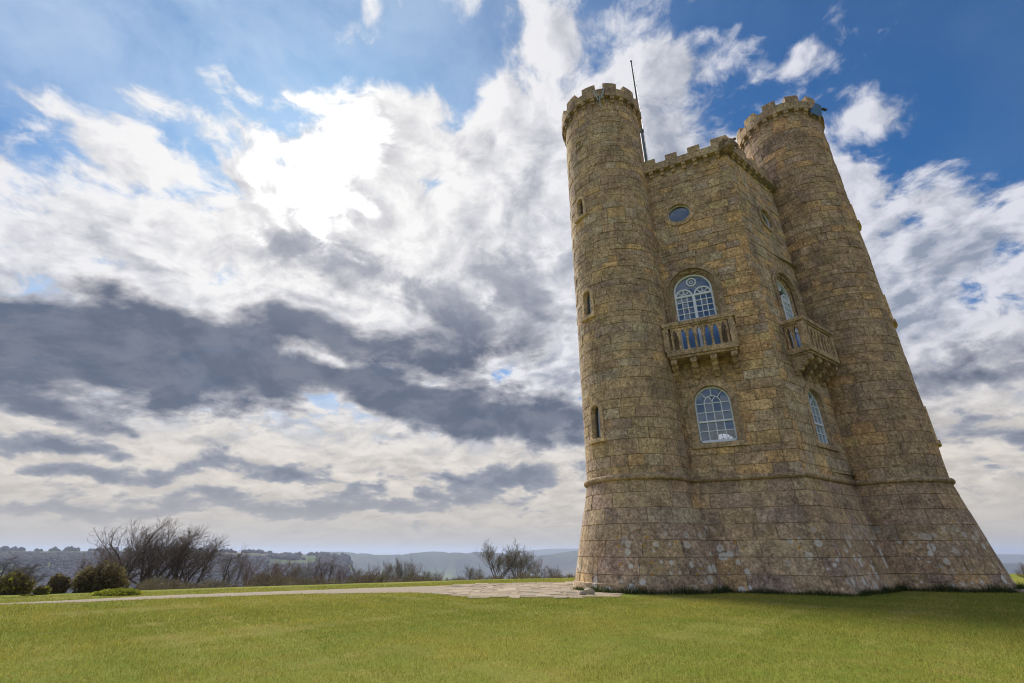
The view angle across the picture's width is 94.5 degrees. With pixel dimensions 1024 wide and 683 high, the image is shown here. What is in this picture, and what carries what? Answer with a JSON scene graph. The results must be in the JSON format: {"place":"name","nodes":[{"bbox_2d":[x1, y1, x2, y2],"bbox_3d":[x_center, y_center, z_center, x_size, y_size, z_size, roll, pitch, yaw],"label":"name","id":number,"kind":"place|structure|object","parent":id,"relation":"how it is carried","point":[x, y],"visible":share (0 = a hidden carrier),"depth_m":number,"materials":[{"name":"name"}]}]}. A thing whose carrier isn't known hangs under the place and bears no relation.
{"place":"outdoors","nodes":[
{"label":"outdoors","id":0,"kind":"place"},
{"bbox_2d":[0,578,1023,682],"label":"lawn grass","id":1,"kind":"structure","parent":0,"point":[479,612],"depth_m":6.68,"materials":[{"name":"green plant"}]},
{"bbox_2d":[0,549,1023,682],"bbox_3d":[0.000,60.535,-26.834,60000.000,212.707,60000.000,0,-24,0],"label":"ground","id":2,"kind":"structure","parent":0,"point":[448,565],"depth_m":5.69,"materials":[{"name":"green plant"}]},
{"bbox_2d":[0,568,36,594],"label":"bush","id":3,"kind":"object","parent":2,"relation":"on","point":[14,583],"visible":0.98,"depth_m":14.16,"materials":[{"name":"green plant"}]},
{"bbox_2d":[0,552,40,576],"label":"bare tree","id":4,"kind":"object","parent":2,"relation":"on","point":[23,571],"visible":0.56,"depth_m":25.83,"materials":[{"name":"brown plant"}]},
{"bbox_2d":[20,564,48,593],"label":"bare tree","id":5,"kind":"object","parent":2,"relation":"on","point":[35,578],"visible":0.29,"depth_m":22.27,"materials":[{"name":"brown plant"}]},
{"bbox_2d":[32,584,51,594],"bbox_3d":[-12.562,6.643,12.660,0.479,0.312,0.355,0,-24,0],"label":"bush","id":6,"kind":"object","parent":2,"relation":"on","point":[42,590],"visible":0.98,"depth_m":12.59,"materials":[{"name":"green plant"}]},
{"bbox_2d":[42,572,72,593],"bbox_3d":[-12.968,6.920,13.526,0.750,0.646,0.644,0,-24,0],"label":"bush","id":7,"kind":"object","parent":2,"relation":"on","point":[58,583],"visible":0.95,"depth_m":13.46,"materials":[{"name":"green plant"}]},
{"bbox_2d":[71,554,112,582],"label":"bare tree","id":8,"kind":"object","parent":2,"relation":"on","point":[84,563],"visible":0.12,"depth_m":28.05,"materials":[{"name":"brown plant"}]},
{"bbox_2d":[68,558,130,592],"bbox_3d":[-12.215,7.017,14.139,1.691,1.025,1.252,4,-24,-9],"label":"bush","id":9,"kind":"object","parent":2,"relation":"on","point":[103,577],"visible":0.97,"depth_m":13.86,"materials":[{"name":"green plant"}]},
{"bbox_2d":[75,538,152,585],"bbox_3d":[-23.115,13.121,27.477,4.073,3.374,2.508,-1,-24,3],"label":"bare tree","id":10,"kind":"object","parent":2,"relation":"on","point":[115,559],"visible":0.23,"depth_m":27.54,"materials":[{"name":"brown plant"}]},
{"bbox_2d":[89,587,143,595],"bbox_3d":[-10.157,6.488,12.284,1.320,0.217,0.936,0,-24,0],"label":"bush","id":11,"kind":"object","parent":2,"relation":"on","point":[120,591],"visible":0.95,"depth_m":12.06,"materials":[{"name":"green plant"}]},
{"bbox_2d":[87,520,189,589],"bbox_3d":[-20.845,11.997,26.279,4.612,4.121,3.875,7,-25,-16],"label":"bare tree","id":12,"kind":"object","parent":2,"relation":"on","point":[118,556],"visible":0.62,"depth_m":26.17,"materials":[{"name":"brown plant"}]},
{"bbox_2d":[111,535,176,579],"bbox_3d":[-19.816,11.865,25.363,3.074,3.286,2.850,14,-28,-29],"label":"bare tree","id":13,"kind":"object","parent":2,"relation":"on","point":[149,565],"visible":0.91,"depth_m":25.35,"materials":[{"name":"brown plant"}]},
{"bbox_2d":[110,516,219,585],"bbox_3d":[-19.835,12.257,27.218,5.419,4.414,4.403,20,-31,-37],"label":"bare tree","id":14,"kind":"object","parent":2,"relation":"on","point":[148,541],"visible":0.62,"depth_m":26.83,"materials":[{"name":"brown plant"}]},
{"bbox_2d":[120,523,210,583],"bbox_3d":[-21.994,13.700,29.851,5.083,4.542,4.271,18,-29,-34],"label":"bare tree","id":15,"kind":"object","parent":2,"relation":"on","point":[174,537],"visible":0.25,"depth_m":30.22,"materials":[{"name":"brown plant"}]},
{"bbox_2d":[163,537,224,582],"bbox_3d":[-18.544,12.712,27.128,3.095,3.309,2.870,9,-26,-20],"label":"bare tree","id":16,"kind":"object","parent":2,"relation":"on","point":[178,565],"visible":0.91,"depth_m":27.05,"materials":[{"name":"brown plant"}]},
{"bbox_2d":[154,529,238,588],"bbox_3d":[-18.578,12.917,27.900,4.603,3.750,3.740,22,-32,-40],"label":"bare tree","id":17,"kind":"object","parent":2,"relation":"on","point":[191,561],"visible":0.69,"depth_m":27.64,"materials":[{"name":"brown plant"}]},
{"bbox_2d":[160,532,234,586],"bbox_3d":[-19.627,13.663,29.102,4.098,3.662,3.443,6,-25,-13],"label":"bare tree","id":18,"kind":"object","parent":2,"relation":"on","point":[198,580],"visible":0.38,"depth_m":29.34,"materials":[{"name":"brown plant"}]},
{"bbox_2d":[0,585,462,604],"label":"gravel path","id":19,"kind":"structure","parent":2,"relation":"on","point":[425,589],"depth_m":12.75,"materials":[{"name":"beige gravel"}]},
{"bbox_2d":[215,546,248,580],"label":"bare tree","id":20,"kind":"object","parent":2,"relation":"on","point":[233,567],"visible":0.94,"depth_m":28.85,"materials":[{"name":"grey plant"}]},
{"bbox_2d":[216,549,250,584],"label":"bare tree","id":21,"kind":"object","parent":2,"relation":"on","point":[240,571],"visible":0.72,"depth_m":31.79,"materials":[{"name":"grey plant"}]},
{"bbox_2d":[234,556,267,581],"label":"bare tree","id":22,"kind":"object","parent":2,"relation":"on","point":[248,568],"visible":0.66,"depth_m":34.06,"materials":[{"name":"grey plant"}]},
{"bbox_2d":[0,546,530,593],"bbox_3d":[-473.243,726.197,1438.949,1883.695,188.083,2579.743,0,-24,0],"label":"distant woods","id":23,"kind":"object","parent":2,"relation":"on","point":[61,561],"visible":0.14,"depth_m":806.41,"materials":[{"name":"grey plant"}]},
{"bbox_2d":[258,559,283,577],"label":"bare tree","id":24,"kind":"object","parent":2,"relation":"on","point":[268,569],"visible":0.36,"depth_m":37.73,"materials":[{"name":"grey plant"}]},
{"bbox_2d":[270,558,295,578],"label":"bare tree","id":25,"kind":"object","parent":2,"relation":"on","point":[275,569],"visible":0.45,"depth_m":36.44,"materials":[{"name":"grey plant"}]},
{"bbox_2d":[285,559,315,582],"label":"bare tree","id":26,"kind":"object","parent":2,"relation":"on","point":[296,571],"visible":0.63,"depth_m":37.93,"materials":[{"name":"grey plant"}]},
{"bbox_2d":[306,557,329,578],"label":"bare tree","id":27,"kind":"object","parent":2,"relation":"on","point":[315,575],"visible":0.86,"depth_m":35.77,"materials":[{"name":"grey plant"}]},
{"bbox_2d":[312,553,339,580],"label":"bare tree","id":28,"kind":"object","parent":2,"relation":"on","point":[326,570],"visible":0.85,"depth_m":35.63,"materials":[{"name":"grey plant"}]},
{"bbox_2d":[335,564,356,582],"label":"bare tree","id":29,"kind":"object","parent":2,"relation":"on","point":[343,575],"visible":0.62,"depth_m":41.25,"materials":[{"name":"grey plant"}]},
{"bbox_2d":[135,570,574,589],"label":"undergrowth","id":30,"kind":"object","parent":2,"relation":"on","point":[157,584],"visible":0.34,"depth_m":19.78,"materials":[{"name":"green plant"}]},
{"bbox_2d":[351,563,373,580],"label":"bare tree","id":31,"kind":"object","parent":2,"relation":"on","point":[358,572],"visible":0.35,"depth_m":43.04,"materials":[{"name":"grey plant"}]},
{"bbox_2d":[367,564,379,573],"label":"bare tree","id":32,"kind":"object","parent":2,"relation":"on","point":[375,569],"visible":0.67,"depth_m":43.82,"materials":[{"name":"grey plant"}]},
{"bbox_2d":[379,557,403,581],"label":"bare tree","id":33,"kind":"object","parent":2,"relation":"on","point":[389,569],"visible":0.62,"depth_m":43.62,"materials":[{"name":"grey plant"}]},
{"bbox_2d":[393,556,416,577],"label":"bare tree","id":34,"kind":"object","parent":2,"relation":"on","point":[400,572],"visible":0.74,"depth_m":43.98,"materials":[{"name":"grey plant"}]},
{"bbox_2d":[411,563,427,579],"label":"bare tree","id":35,"kind":"object","parent":2,"relation":"on","point":[418,571],"visible":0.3,"depth_m":46.22,"materials":[{"name":"grey plant"}]},
{"bbox_2d":[422,568,440,580],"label":"bare tree","id":36,"kind":"object","parent":2,"relation":"on","point":[429,574],"visible":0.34,"depth_m":47.56,"materials":[{"name":"grey plant"}]},
{"bbox_2d":[464,564,483,579],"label":"bare tree","id":37,"kind":"object","parent":2,"relation":"on","point":[471,572],"visible":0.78,"depth_m":35.56,"materials":[{"name":"grey plant"}]},
{"bbox_2d":[472,538,531,578],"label":"bare tree","id":38,"kind":"object","parent":2,"relation":"on","point":[507,564],"visible":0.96,"depth_m":30.49,"materials":[{"name":"grey plant"}]},
{"bbox_2d":[499,546,537,578],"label":"bare tree","id":39,"kind":"object","parent":2,"relation":"on","point":[525,564],"visible":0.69,"depth_m":30.67,"materials":[{"name":"grey plant"}]},
{"bbox_2d":[437,581,624,598],"bbox_3d":[0.426,7.419,14.252,5.548,0.023,6.712,0,-24,0],"label":"paved apron","id":40,"kind":"object","parent":2,"relation":"on","point":[564,590],"visible":0.92,"depth_m":13.30,"materials":[{"name":"beige stone"}]},
{"bbox_2d":[584,588,594,593],"bbox_3d":[1.984,6.466,12.218,0.274,0.212,0.227,6,-25,-13],"label":"loose stone","id":41,"kind":"object","parent":40,"relation":"on","point":[589,590],"visible":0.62,"depth_m":12.15,"materials":[{"name":"beige stone"}]},
{"bbox_2d":[524,559,548,577],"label":"bare tree","id":42,"kind":"object","parent":2,"relation":"on","point":[535,571],"visible":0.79,"depth_m":34.36,"materials":[{"name":"grey plant"}]},
{"bbox_2d":[547,564,561,576],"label":"bare tree","id":43,"kind":"object","parent":2,"relation":"on","point":[551,572],"visible":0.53,"depth_m":35.80,"materials":[{"name":"grey plant"}]},
{"bbox_2d":[562,83,1016,595],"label":"stone tower","id":44,"kind":"structure","parent":2,"relation":"on","point":[723,285],"depth_m":15.80,"materials":[{"name":"stone"}]},
{"bbox_2d":[574,139,582,149],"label":"round window","id":45,"kind":"structure","parent":44,"relation":"in","point":[577,146],"depth_m":20.36,"materials":[{"name":"stone"}]},
{"bbox_2d":[574,196,586,223],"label":"slit window","id":46,"kind":"structure","parent":44,"relation":"in","point":[579,216],"depth_m":19.13,"materials":[{"name":"stone"}]},
{"bbox_2d":[580,288,595,322],"bbox_3d":[2.802,-1.368,17.364,0.293,1.280,0.735,15,-28,-30],"label":"slit window","id":47,"kind":"structure","parent":44,"relation":"in","point":[586,316],"depth_m":17.36,"materials":[{"name":"stone"}]},
{"bbox_2d":[588,402,605,444],"bbox_3d":[2.803,2.654,15.582,0.295,1.360,0.756,15,-28,-30],"label":"slit window","id":48,"kind":"structure","parent":44,"relation":"in","point":[592,413],"depth_m":15.57,"materials":[{"name":"stone"}]},
{"bbox_2d":[593,87,604,106],"bbox_3d":[3.778,-10.494,20.459,0.526,0.923,0.328,-5,-24,11],"label":"aerial","id":49,"kind":"object","parent":44,"relation":"attached to","point":[599,96],"visible":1,"depth_m":20.39,"materials":[{"name":"grey metal"}]},
{"bbox_2d":[630,60,647,160],"bbox_3d":[6.780,-10.851,24.718,0.240,11.318,0.228,0,-24,0],"label":"flagpole","id":50,"kind":"object","parent":44,"relation":"on","point":[642,139],"visible":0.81,"depth_m":24.68,"materials":[{"name":"grey metal"}]},
{"bbox_2d":[663,200,694,225],"bbox_3d":[6.623,-4.972,18.759,1.180,1.180,0.460,-11,-26,23],"label":"round window","id":51,"kind":"structure","parent":44,"relation":"in","point":[685,205],"depth_m":18.68,"materials":[{"name":"stone"}]},
{"bbox_2d":[664,263,731,350],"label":"arched window","id":52,"kind":"structure","parent":44,"relation":"in","point":[690,275],"depth_m":17.15,"materials":[{"name":"stone"}]},
{"bbox_2d":[687,379,747,449],"bbox_3d":[6.617,2.357,15.498,1.590,2.255,0.485,-11,-26,23],"label":"sash window","id":53,"kind":"structure","parent":44,"relation":"in","point":[741,440],"depth_m":15.36,"materials":[{"name":"stone"}]},
{"bbox_2d":[717,428,735,438],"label":"sash window","id":54,"kind":"structure","parent":44,"relation":"in","point":[730,432],"depth_m":22.88,"materials":[{"name":"wood"}]},
{"bbox_2d":[757,205,774,231],"bbox_3d":[10.040,-4.837,19.066,1.180,1.180,0.460,17,-29,-33],"label":"round window","id":55,"kind":"structure","parent":44,"relation":"in","point":[768,222],"depth_m":19.10,"materials":[{"name":"stone"}]},
{"bbox_2d":[771,268,803,348],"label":"arched window","id":56,"kind":"structure","parent":44,"relation":"in","point":[787,307],"depth_m":17.79,"materials":[{"name":"stone"}]},
{"bbox_2d":[810,103,827,116],"bbox_3d":[13.581,-10.214,21.075,0.875,0.480,0.439,8,-25,-18],"label":"floodlight","id":57,"kind":"object","parent":44,"relation":"attached to","point":[816,109],"visible":1,"depth_m":20.94,"materials":[{"name":"metal"}]},
{"bbox_2d":[803,382,840,451],"bbox_3d":[10.047,2.494,15.806,1.590,2.255,0.485,17,-29,-33],"label":"sash window","id":58,"kind":"structure","parent":44,"relation":"in","point":[827,441],"depth_m":15.86,"materials":[{"name":"stone"}]},
{"bbox_2d":[850,204,861,230],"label":"slit window","id":59,"kind":"structure","parent":44,"relation":"in","point":[858,222],"depth_m":19.31,"materials":[{"name":"stone"}]},
{"bbox_2d":[883,294,897,328],"bbox_3d":[14.126,-1.164,17.826,0.293,1.280,0.735,-18,-29,34],"label":"slit window","id":60,"kind":"structure","parent":44,"relation":"in","point":[894,321],"depth_m":17.52,"materials":[{"name":"stone"}]},
{"bbox_2d":[924,406,941,447],"bbox_3d":[14.126,2.859,16.044,0.295,1.360,0.756,-18,-29,34],"label":"slit window","id":61,"kind":"structure","parent":44,"relation":"in","point":[938,442],"depth_m":15.74,"materials":[{"name":"stone"}]},
{"bbox_2d":[572,577,1023,596],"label":"long grass","id":62,"kind":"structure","parent":2,"relation":"on","point":[866,592],"depth_m":12.61,"materials":[{"name":"green plant"}]},
{"bbox_2d":[1014,562,1023,577],"bbox_3d":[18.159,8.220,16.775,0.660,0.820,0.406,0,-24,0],"label":"bare tree","id":63,"kind":"object","parent":2,"relation":"on","point":[1022,567],"visible":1,"depth_m":16.84,"materials":[{"name":"grey plant"}]},
{"bbox_2d":[0,0,1023,554],"label":"sky","id":64,"kind":"structure","parent":0,"point":[277,276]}
]}

